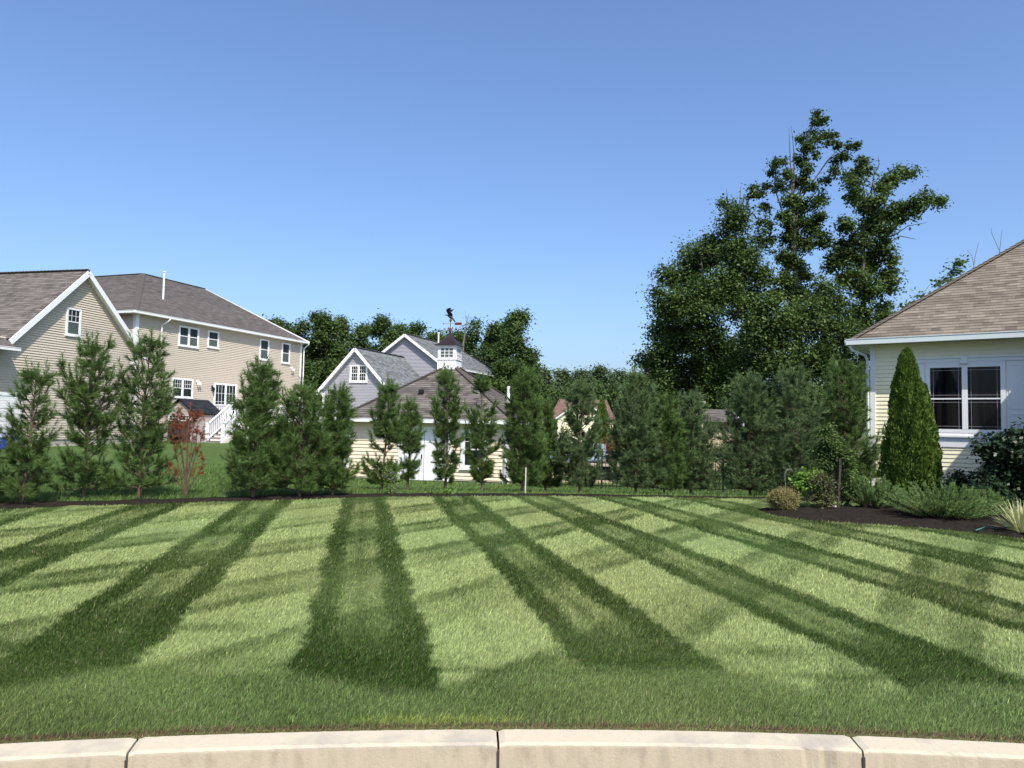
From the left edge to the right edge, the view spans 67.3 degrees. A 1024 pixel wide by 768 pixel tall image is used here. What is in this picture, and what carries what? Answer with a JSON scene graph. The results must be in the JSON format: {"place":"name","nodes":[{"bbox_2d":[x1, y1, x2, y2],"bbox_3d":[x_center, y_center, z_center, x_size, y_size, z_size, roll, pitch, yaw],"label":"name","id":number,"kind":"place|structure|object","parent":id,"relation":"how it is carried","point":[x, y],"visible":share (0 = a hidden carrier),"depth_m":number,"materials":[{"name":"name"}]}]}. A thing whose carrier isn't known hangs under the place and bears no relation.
{"place":"outdoors","nodes":[
{"label":"outdoors","id":0,"kind":"place"},
{"bbox_2d":[0,462,874,502],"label":"meadow grass","id":1,"kind":"structure","parent":0,"point":[206,486],"depth_m":18.16,"materials":[{"name":"green plant"}]},
{"bbox_2d":[0,433,1023,743],"bbox_3d":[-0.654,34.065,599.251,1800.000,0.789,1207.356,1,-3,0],"label":"lawn","id":2,"kind":"structure","parent":0,"point":[212,451],"depth_m":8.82,"materials":[{"name":"green plant"}]},
{"bbox_2d":[0,738,136,767],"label":"kerb stone","id":3,"kind":"object","parent":2,"relation":"on","point":[102,753],"visible":0.98,"depth_m":3.44,"materials":[{"name":"concrete"}]},
{"bbox_2d":[48,327,125,498],"bbox_3d":[-7.756,0.542,14.089,1.382,3.247,1.298,1,-3,0],"label":"pine tree","id":4,"kind":"object","parent":2,"relation":"on","point":[88,418],"visible":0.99,"depth_m":13.95,"materials":[{"name":"green plant"}]},
{"bbox_2d":[98,328,182,497],"bbox_3d":[-6.959,0.545,14.481,1.525,3.313,1.358,0,-3,15],"label":"pine tree","id":5,"kind":"object","parent":2,"relation":"on","point":[160,399],"visible":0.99,"depth_m":14.31,"materials":[{"name":"green plant"}]},
{"bbox_2d":[0,269,337,446],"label":"house","id":6,"kind":"structure","parent":2,"relation":"on","point":[215,340],"depth_m":41.49,"materials":[{"name":"beige"}]},
{"bbox_2d":[0,395,18,436],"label":"garage door","id":7,"kind":"structure","parent":6,"relation":"in","point":[11,399],"depth_m":30.36,"materials":[{"name":"white"}]},
{"bbox_2d":[64,307,81,337],"bbox_3d":[-19.131,-2.682,33.586,0.075,1.245,0.880,0,-3,14],"label":"window","id":8,"kind":"structure","parent":6,"relation":"in","point":[73,316],"depth_m":33.59,"materials":[{"name":"white glass"}]},
{"bbox_2d":[171,378,193,398],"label":"window","id":9,"kind":"structure","parent":6,"relation":"in","point":[185,385],"depth_m":43.35,"materials":[{"name":"white glass"}]},
{"bbox_2d":[178,325,199,348],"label":"window","id":10,"kind":"structure","parent":6,"relation":"in","point":[188,337],"depth_m":43.62,"materials":[{"name":"white glass"}]},
{"bbox_2d":[207,330,218,348],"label":"window","id":11,"kind":"structure","parent":6,"relation":"in","point":[213,336],"depth_m":45.49,"materials":[{"name":"white glass"}]},
{"bbox_2d":[213,383,236,419],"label":"patio door","id":12,"kind":"structure","parent":6,"relation":"in","point":[221,389],"depth_m":46.33,"materials":[{"name":"white glass"}]},
{"bbox_2d":[259,339,269,360],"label":"window","id":13,"kind":"structure","parent":6,"relation":"in","point":[264,344],"depth_m":49.86,"materials":[{"name":"white glass"}]},
{"bbox_2d":[281,343,290,363],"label":"window","id":14,"kind":"structure","parent":6,"relation":"in","point":[285,352],"depth_m":52.02,"materials":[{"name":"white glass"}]},
{"bbox_2d":[163,402,209,495],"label":"dead pine","id":15,"kind":"object","parent":2,"relation":"on","point":[191,416],"visible":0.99,"depth_m":14.68,"materials":[{"name":"plant"}]},
{"bbox_2d":[164,399,221,442],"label":"garden shed","id":16,"kind":"structure","parent":2,"relation":"on","point":[210,409],"depth_m":41.12,"materials":[{"name":"white wood"}]},
{"bbox_2d":[167,422,189,442],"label":"door","id":17,"kind":"structure","parent":16,"relation":"in","point":[186,428],"depth_m":40.82,"materials":[{"name":"brown wood"}]},
{"bbox_2d":[262,313,304,356],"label":"leafy tree","id":18,"kind":"object","parent":2,"relation":"on","point":[280,323],"visible":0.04,"depth_m":64.20,"materials":[{"name":"green plant"}]},
{"bbox_2d":[289,318,314,361],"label":"leafy tree","id":19,"kind":"object","parent":2,"relation":"on","point":[303,325],"visible":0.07,"depth_m":74.16,"materials":[{"name":"green plant"}]},
{"bbox_2d":[299,355,322,435],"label":"leafy tree","id":20,"kind":"object","parent":2,"relation":"on","point":[309,374],"visible":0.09,"depth_m":59.72,"materials":[{"name":"green plant"}]},
{"bbox_2d":[128,729,499,767],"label":"kerb stone","id":21,"kind":"object","parent":2,"relation":"on","point":[472,748],"visible":1,"depth_m":3.59,"materials":[{"name":"concrete"}]},
{"bbox_2d":[307,355,340,393],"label":"leafy tree","id":22,"kind":"object","parent":2,"relation":"on","point":[329,367],"visible":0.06,"depth_m":61.97,"materials":[{"name":"green plant"}]},
{"bbox_2d":[302,308,349,392],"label":"leafy tree","id":23,"kind":"object","parent":2,"relation":"on","point":[326,328],"visible":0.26,"depth_m":65.74,"materials":[{"name":"green plant"}]},
{"bbox_2d":[321,314,356,360],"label":"leafy tree","id":24,"kind":"object","parent":2,"relation":"on","point":[344,335],"visible":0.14,"depth_m":71.60,"materials":[{"name":"green plant"}]},
{"bbox_2d":[347,319,376,349],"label":"leafy tree","id":25,"kind":"object","parent":2,"relation":"on","point":[359,336],"visible":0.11,"depth_m":77.79,"materials":[{"name":"green plant"}]},
{"bbox_2d":[364,308,401,351],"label":"leafy tree","id":26,"kind":"object","parent":2,"relation":"on","point":[386,336],"visible":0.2,"depth_m":71.92,"materials":[{"name":"green plant"}]},
{"bbox_2d":[359,373,408,489],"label":"pine tree","id":27,"kind":"object","parent":2,"relation":"on","point":[384,424],"visible":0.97,"depth_m":18.04,"materials":[{"name":"green plant"}]},
{"bbox_2d":[379,465,403,493],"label":"shrub","id":28,"kind":"object","parent":2,"relation":"on","point":[389,476],"visible":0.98,"depth_m":16.20,"materials":[{"name":"green plant"}]},
{"bbox_2d":[390,319,410,336],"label":"leafy tree","id":29,"kind":"object","parent":2,"relation":"on","point":[403,327],"visible":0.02,"depth_m":77.95,"materials":[{"name":"green plant"}]},
{"bbox_2d":[317,332,494,434],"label":"house","id":30,"kind":"structure","parent":2,"relation":"on","point":[404,358],"depth_m":54.56,"materials":[{"name":"grey"}]},
{"bbox_2d":[349,365,367,382],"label":"window","id":31,"kind":"structure","parent":30,"relation":"in","point":[358,373],"depth_m":52.03,"materials":[{"name":"white glass"}]},
{"bbox_2d":[396,395,429,488],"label":"pine tree","id":32,"kind":"object","parent":2,"relation":"on","point":[413,443],"visible":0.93,"depth_m":18.45,"materials":[{"name":"green plant"}]},
{"bbox_2d":[405,318,431,338],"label":"leafy tree","id":33,"kind":"object","parent":2,"relation":"on","point":[418,329],"visible":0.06,"depth_m":80.03,"materials":[{"name":"green plant"}]},
{"bbox_2d":[0,493,848,508],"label":"mulch strip","id":34,"kind":"object","parent":2,"relation":"on","point":[11,505],"visible":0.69,"depth_m":14.87,"materials":[{"name":"brown soil"}]},
{"bbox_2d":[0,393,12,484],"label":"pine tree","id":35,"kind":"object","parent":34,"relation":"on","point":[6,463],"visible":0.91,"depth_m":12.81,"materials":[{"name":"green plant"}]},
{"bbox_2d":[0,354,63,502],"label":"pine tree","id":36,"kind":"object","parent":34,"relation":"on","point":[13,486],"visible":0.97,"depth_m":13.00,"materials":[{"name":"green plant"}]},
{"bbox_2d":[215,353,287,496],"bbox_3d":[-5.022,0.817,14.927,1.396,2.893,1.364,1,-3,0],"label":"pine tree","id":37,"kind":"object","parent":34,"relation":"on","point":[258,416],"visible":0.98,"depth_m":14.70,"materials":[{"name":"green plant"}]},
{"bbox_2d":[257,376,338,495],"bbox_3d":[-4.194,1.044,15.328,1.681,2.514,1.658,1,-3,0],"label":"pine tree","id":38,"kind":"object","parent":34,"relation":"on","point":[292,454],"visible":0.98,"depth_m":15.13,"materials":[{"name":"green plant"}]},
{"bbox_2d":[305,379,361,494],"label":"pine tree","id":39,"kind":"object","parent":34,"relation":"on","point":[340,426],"visible":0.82,"depth_m":15.53,"materials":[{"name":"green plant"}]},
{"bbox_2d":[440,487,454,494],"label":"shrub","id":40,"kind":"object","parent":34,"relation":"on","point":[448,491],"visible":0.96,"depth_m":16.47,"materials":[{"name":"green plant"}]},
{"bbox_2d":[783,466,825,499],"bbox_3d":[6.697,2.323,17.292,0.957,0.949,0.978,2,-3,-15],"label":"shrub","id":41,"kind":"object","parent":34,"relation":"on","point":[802,484],"visible":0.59,"depth_m":17.23,"materials":[{"name":"green plant"}]},
{"bbox_2d":[425,327,446,341],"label":"leafy tree","id":42,"kind":"object","parent":2,"relation":"on","point":[434,335],"visible":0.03,"depth_m":83.86,"materials":[{"name":"green plant"}]},
{"bbox_2d":[335,308,543,483],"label":"pool house","id":43,"kind":"structure","parent":2,"relation":"on","point":[450,346],"depth_m":27.21,"materials":[{"name":"beige"}]},
{"bbox_2d":[401,430,445,480],"bbox_3d":[-3.045,2.475,26.706,1.700,1.730,0.080,0,-3,12],"label":"double door","id":44,"kind":"structure","parent":43,"relation":"in","point":[426,473],"depth_m":26.69,"materials":[{"name":"white metal"}]},
{"bbox_2d":[459,430,487,469],"bbox_3d":[-1.298,2.265,26.317,1.020,1.365,0.075,0,-3,12],"label":"window","id":45,"kind":"structure","parent":43,"relation":"in","point":[465,459],"depth_m":26.37,"materials":[{"name":"white glass"}]},
{"bbox_2d":[427,361,469,490],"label":"pine tree","id":46,"kind":"object","parent":2,"relation":"on","point":[445,471],"visible":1,"depth_m":18.65,"materials":[{"name":"green plant"}]},
{"bbox_2d":[439,326,470,354],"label":"leafy tree","id":47,"kind":"object","parent":2,"relation":"on","point":[456,335],"visible":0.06,"depth_m":81.71,"materials":[{"name":"green plant"}]},
{"bbox_2d":[459,316,484,363],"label":"leafy tree","id":48,"kind":"object","parent":2,"relation":"on","point":[470,345],"visible":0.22,"depth_m":75.95,"materials":[{"name":"green plant"}]},
{"bbox_2d":[461,369,504,490],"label":"pine tree","id":49,"kind":"object","parent":2,"relation":"on","point":[486,466],"visible":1,"depth_m":19.05,"materials":[{"name":"green plant"}]},
{"bbox_2d":[475,315,504,369],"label":"leafy tree","id":50,"kind":"object","parent":2,"relation":"on","point":[490,333],"visible":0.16,"depth_m":73.47,"materials":[{"name":"green plant"}]},
{"bbox_2d":[486,354,540,400],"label":"leafy tree","id":51,"kind":"object","parent":2,"relation":"on","point":[505,369],"visible":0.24,"depth_m":63.66,"materials":[{"name":"green plant"}]},
{"bbox_2d":[488,304,543,383],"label":"leafy tree","id":52,"kind":"object","parent":2,"relation":"on","point":[510,344],"visible":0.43,"depth_m":67.60,"materials":[{"name":"green plant"}]},
{"bbox_2d":[498,361,549,491],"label":"pine tree","id":53,"kind":"object","parent":2,"relation":"on","point":[519,437],"visible":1,"depth_m":18.91,"materials":[{"name":"green plant"}]},
{"bbox_2d":[533,373,559,434],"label":"leafy tree","id":54,"kind":"object","parent":2,"relation":"on","point":[543,394],"visible":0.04,"depth_m":71.94,"materials":[{"name":"green plant"}]},
{"bbox_2d":[525,396,568,490],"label":"pine tree","id":55,"kind":"object","parent":2,"relation":"on","point":[550,469],"visible":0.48,"depth_m":20.37,"materials":[{"name":"green plant"}]},
{"bbox_2d":[538,363,556,388],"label":"leafy tree","id":56,"kind":"object","parent":2,"relation":"on","point":[547,377],"visible":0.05,"depth_m":118.77,"materials":[{"name":"green plant"}]},
{"bbox_2d":[543,384,571,417],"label":"leafy tree","id":57,"kind":"object","parent":2,"relation":"on","point":[553,391],"visible":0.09,"depth_m":103.88,"materials":[{"name":"green plant"}]},
{"bbox_2d":[558,382,574,398],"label":"leafy tree","id":58,"kind":"object","parent":2,"relation":"on","point":[569,386],"visible":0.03,"depth_m":107.62,"materials":[{"name":"green plant"}]},
{"bbox_2d":[550,365,583,396],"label":"leafy tree","id":59,"kind":"object","parent":2,"relation":"on","point":[563,376],"visible":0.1,"depth_m":128.95,"materials":[{"name":"green plant"}]},
{"bbox_2d":[552,375,608,492],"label":"pine tree","id":60,"kind":"object","parent":2,"relation":"on","point":[577,472],"visible":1,"depth_m":19.77,"materials":[{"name":"green plant"}]},
{"bbox_2d":[571,365,590,383],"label":"leafy tree","id":61,"kind":"object","parent":2,"relation":"on","point":[581,372],"visible":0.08,"depth_m":134.69,"materials":[{"name":"green plant"}]},
{"bbox_2d":[553,399,616,439],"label":"house","id":62,"kind":"structure","parent":2,"relation":"on","point":[559,406],"depth_m":97.97,"materials":[{"name":"beige"}]},
{"bbox_2d":[553,463,619,483],"bbox_3d":[2.690,3.213,27.751,2.800,0.690,0.900,1,-3,4],"label":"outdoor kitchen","id":63,"kind":"object","parent":2,"relation":"on","point":[608,472],"visible":0.09,"depth_m":27.40,"materials":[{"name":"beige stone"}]},
{"bbox_2d":[584,378,609,401],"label":"leafy tree","id":64,"kind":"object","parent":2,"relation":"on","point":[598,393],"visible":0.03,"depth_m":111.88,"materials":[{"name":"green plant"}]},
{"bbox_2d":[589,398,610,462],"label":"arborvitae","id":65,"kind":"object","parent":2,"relation":"on","point":[602,412],"visible":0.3,"depth_m":30.77,"materials":[{"name":"green plant"}]},
{"bbox_2d":[583,363,619,395],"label":"leafy tree","id":66,"kind":"object","parent":2,"relation":"on","point":[600,372],"visible":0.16,"depth_m":127.12,"materials":[{"name":"green plant"}]},
{"bbox_2d":[596,380,624,427],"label":"leafy tree","id":67,"kind":"object","parent":2,"relation":"on","point":[612,394],"visible":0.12,"depth_m":102.89,"materials":[{"name":"green plant"}]},
{"bbox_2d":[598,423,623,463],"bbox_3d":[3.540,2.430,27.850,1.294,2.312,1.118,1,-3,0],"label":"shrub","id":68,"kind":"object","parent":2,"relation":"on","point":[606,442],"visible":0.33,"depth_m":27.82,"materials":[{"name":"green plant"}]},
{"bbox_2d":[604,398,625,454],"bbox_3d":[4.110,2.089,29.930,1.212,3.235,1.102,-1,-4,38],"label":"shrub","id":69,"kind":"object","parent":2,"relation":"on","point":[612,421],"visible":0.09,"depth_m":29.95,"materials":[{"name":"green plant"}]},
{"bbox_2d":[610,368,628,385],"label":"leafy tree","id":70,"kind":"object","parent":2,"relation":"on","point":[622,375],"visible":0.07,"depth_m":138.38,"materials":[{"name":"green plant"}]},
{"bbox_2d":[612,387,655,429],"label":"leafy tree","id":71,"kind":"object","parent":2,"relation":"on","point":[634,401],"visible":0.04,"depth_m":98.88,"materials":[{"name":"green plant"}]},
{"bbox_2d":[600,365,670,493],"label":"pine tree","id":72,"kind":"object","parent":2,"relation":"on","point":[632,459],"visible":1,"depth_m":19.84,"materials":[{"name":"green plant"}]},
{"bbox_2d":[639,390,695,492],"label":"pine tree","id":73,"kind":"object","parent":2,"relation":"on","point":[671,420],"visible":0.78,"depth_m":20.06,"materials":[{"name":"green plant"}]},
{"bbox_2d":[498,729,865,767],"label":"kerb stone","id":74,"kind":"object","parent":2,"relation":"on","point":[547,748],"visible":1,"depth_m":3.65,"materials":[{"name":"concrete"}]},
{"bbox_2d":[526,439,851,492],"bbox_3d":[5.190,2.580,24.509,10.605,1.899,1.013,0,-3,17],"label":"fence","id":75,"kind":"object","parent":2,"relation":"on","point":[616,486],"visible":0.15,"depth_m":24.78,"materials":[{"name":"black metal"}]},
{"bbox_2d":[665,385,721,493],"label":"pine tree","id":76,"kind":"object","parent":2,"relation":"on","point":[692,406],"visible":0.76,"depth_m":20.21,"materials":[{"name":"green plant"}]},
{"bbox_2d":[626,188,783,419],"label":"leafy tree","id":77,"kind":"object","parent":2,"relation":"on","point":[690,311],"visible":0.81,"depth_m":44.21,"materials":[{"name":"green plant"}]},
{"bbox_2d":[679,409,743,470],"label":"pavilion","id":78,"kind":"structure","parent":2,"relation":"on","point":[719,414],"depth_m":31.08,"materials":[{"name":"beige stone"}]},
{"bbox_2d":[708,416,727,487],"bbox_3d":[7.075,2.321,26.442,1.290,2.508,1.533,3,-4,-31],"label":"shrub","id":79,"kind":"object","parent":2,"relation":"on","point":[719,448],"visible":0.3,"depth_m":26.34,"materials":[{"name":"green plant"}]},
{"bbox_2d":[715,367,792,495],"bbox_3d":[6.325,1.248,20.240,2.101,3.549,2.053,1,-3,0],"label":"pine tree","id":80,"kind":"object","parent":2,"relation":"on","point":[741,456],"visible":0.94,"depth_m":19.94,"materials":[{"name":"green plant"}]},
{"bbox_2d":[751,361,831,490],"bbox_3d":[7.358,1.188,19.988,2.106,3.627,2.068,1,-3,0],"label":"pine tree","id":81,"kind":"object","parent":2,"relation":"on","point":[790,423],"visible":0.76,"depth_m":19.71,"materials":[{"name":"green plant"}]},
{"bbox_2d":[709,272,880,456],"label":"leafy tree","id":82,"kind":"object","parent":2,"relation":"on","point":[824,303],"visible":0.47,"depth_m":40.97,"materials":[{"name":"green plant"}]},
{"bbox_2d":[741,108,876,456],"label":"leafy tree","id":83,"kind":"object","parent":2,"relation":"on","point":[792,225],"visible":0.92,"depth_m":45.34,"materials":[{"name":"green plant"}]},
{"bbox_2d":[800,353,885,481],"bbox_3d":[9.117,1.032,21.015,2.696,3.891,2.384,1,-3,0],"label":"pine tree","id":84,"kind":"object","parent":2,"relation":"on","point":[854,395],"visible":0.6,"depth_m":20.75,"materials":[{"name":"green plant"}]},
{"bbox_2d":[808,156,953,453],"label":"leafy tree","id":85,"kind":"object","parent":2,"relation":"on","point":[880,222],"visible":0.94,"depth_m":44.04,"materials":[{"name":"green plant"}]},
{"bbox_2d":[759,490,1023,538],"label":"mulch bed","id":86,"kind":"object","parent":2,"relation":"on","point":[888,515],"visible":0.34,"depth_m":13.01,"materials":[{"name":"brown soil"}]},
{"bbox_2d":[763,485,803,509],"bbox_3d":[5.027,2.166,14.213,0.802,0.628,0.666,0,-3,26],"label":"shrub","id":87,"kind":"object","parent":86,"relation":"on","point":[783,498],"visible":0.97,"depth_m":14.12,"materials":[{"name":"yellow plant"}]},
{"bbox_2d":[801,465,840,507],"bbox_3d":[5.830,1.986,14.659,0.707,0.901,0.874,4,-4,-38],"label":"shrub","id":88,"kind":"object","parent":86,"relation":"on","point":[823,497],"visible":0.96,"depth_m":14.55,"materials":[{"name":"green plant"}]},
{"bbox_2d":[806,416,863,506],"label":"dwarf conifer","id":89,"kind":"object","parent":86,"relation":"on","point":[829,450],"visible":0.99,"depth_m":14.84,"materials":[{"name":"green plant"}]},
{"bbox_2d":[836,459,841,507],"bbox_3d":[6.241,1.957,14.676,0.100,1.061,0.045,1,-3,0],"label":"bed post","id":90,"kind":"object","parent":86,"relation":"on","point":[839,480],"visible":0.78,"depth_m":14.67,"materials":[{"name":"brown wood"}]},
{"bbox_2d":[828,466,866,505],"bbox_3d":[6.635,2.035,15.215,0.820,0.962,0.978,0,-3,14],"label":"shrub","id":91,"kind":"object","parent":86,"relation":"on","point":[847,479],"visible":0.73,"depth_m":15.08,"materials":[{"name":"green plant"}]},
{"bbox_2d":[841,474,910,507],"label":"juniper","id":92,"kind":"object","parent":86,"relation":"on","point":[866,499],"visible":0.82,"depth_m":14.76,"materials":[{"name":"green plant"}]},
{"bbox_2d":[877,347,939,496],"bbox_3d":[9.400,0.897,18.229,1.312,3.580,1.339,1,-3,0],"label":"arborvitae","id":93,"kind":"object","parent":86,"relation":"on","point":[905,449],"visible":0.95,"depth_m":17.87,"materials":[{"name":"green plant"}]},
{"bbox_2d":[923,383,943,493],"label":"arborvitae","id":94,"kind":"object","parent":86,"relation":"on","point":[938,472],"visible":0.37,"depth_m":17.87,"materials":[{"name":"green plant"}]},
{"bbox_2d":[879,480,1008,519],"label":"juniper","id":95,"kind":"object","parent":86,"relation":"on","point":[948,503],"visible":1,"depth_m":13.07,"materials":[{"name":"green plant"}]},
{"bbox_2d":[934,465,976,493],"bbox_3d":[10.181,2.297,17.272,1.086,0.892,1.101,-1,-4,39],"label":"shrub","id":96,"kind":"object","parent":86,"relation":"on","point":[958,477],"visible":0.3,"depth_m":17.26,"materials":[{"name":"green plant"}]},
{"bbox_2d":[963,485,1010,516],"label":"juniper","id":97,"kind":"object","parent":86,"relation":"on","point":[992,496],"visible":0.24,"depth_m":13.57,"materials":[{"name":"green plant"}]},
{"bbox_2d":[955,417,1023,504],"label":"shrub","id":98,"kind":"object","parent":86,"relation":"on","point":[1002,455],"visible":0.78,"depth_m":16.20,"materials":[{"name":"green plant"}]},
{"bbox_2d":[969,474,1023,507],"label":"shrub","id":99,"kind":"object","parent":86,"relation":"on","point":[996,486],"visible":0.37,"depth_m":15.38,"materials":[{"name":"green plant"}]},
{"bbox_2d":[985,497,1023,532],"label":"yucca","id":100,"kind":"object","parent":86,"relation":"on","point":[1016,521],"visible":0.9,"depth_m":11.66,"materials":[{"name":"green plant"}]},
{"bbox_2d":[844,239,1023,489],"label":"house","id":101,"kind":"structure","parent":2,"relation":"on","point":[961,336],"depth_m":20.41,"materials":[{"name":"beige"}]},
{"bbox_2d":[925,361,1006,432],"bbox_3d":[11.853,0.347,20.142,1.820,1.860,0.055,-1,-4,37],"label":"window","id":102,"kind":"structure","parent":101,"relation":"in","point":[970,397],"depth_m":20.08,"materials":[{"name":"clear glass"}]},
{"bbox_2d":[852,736,1023,767],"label":"kerb stone","id":103,"kind":"object","parent":2,"relation":"on","point":[887,752],"visible":1,"depth_m":3.63,"materials":[{"name":"concrete"}]},
{"bbox_2d":[896,229,1001,308],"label":"leafy tree","id":104,"kind":"object","parent":2,"relation":"on","point":[958,263],"visible":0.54,"depth_m":42.10,"materials":[{"name":"green plant"}]},
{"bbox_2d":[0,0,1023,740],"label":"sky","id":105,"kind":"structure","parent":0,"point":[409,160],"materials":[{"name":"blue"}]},
{"bbox_2d":[554,415,574,461],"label":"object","id":106,"kind":"object","parent":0,"point":[566,431],"visible":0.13,"depth_m":30.84,"materials":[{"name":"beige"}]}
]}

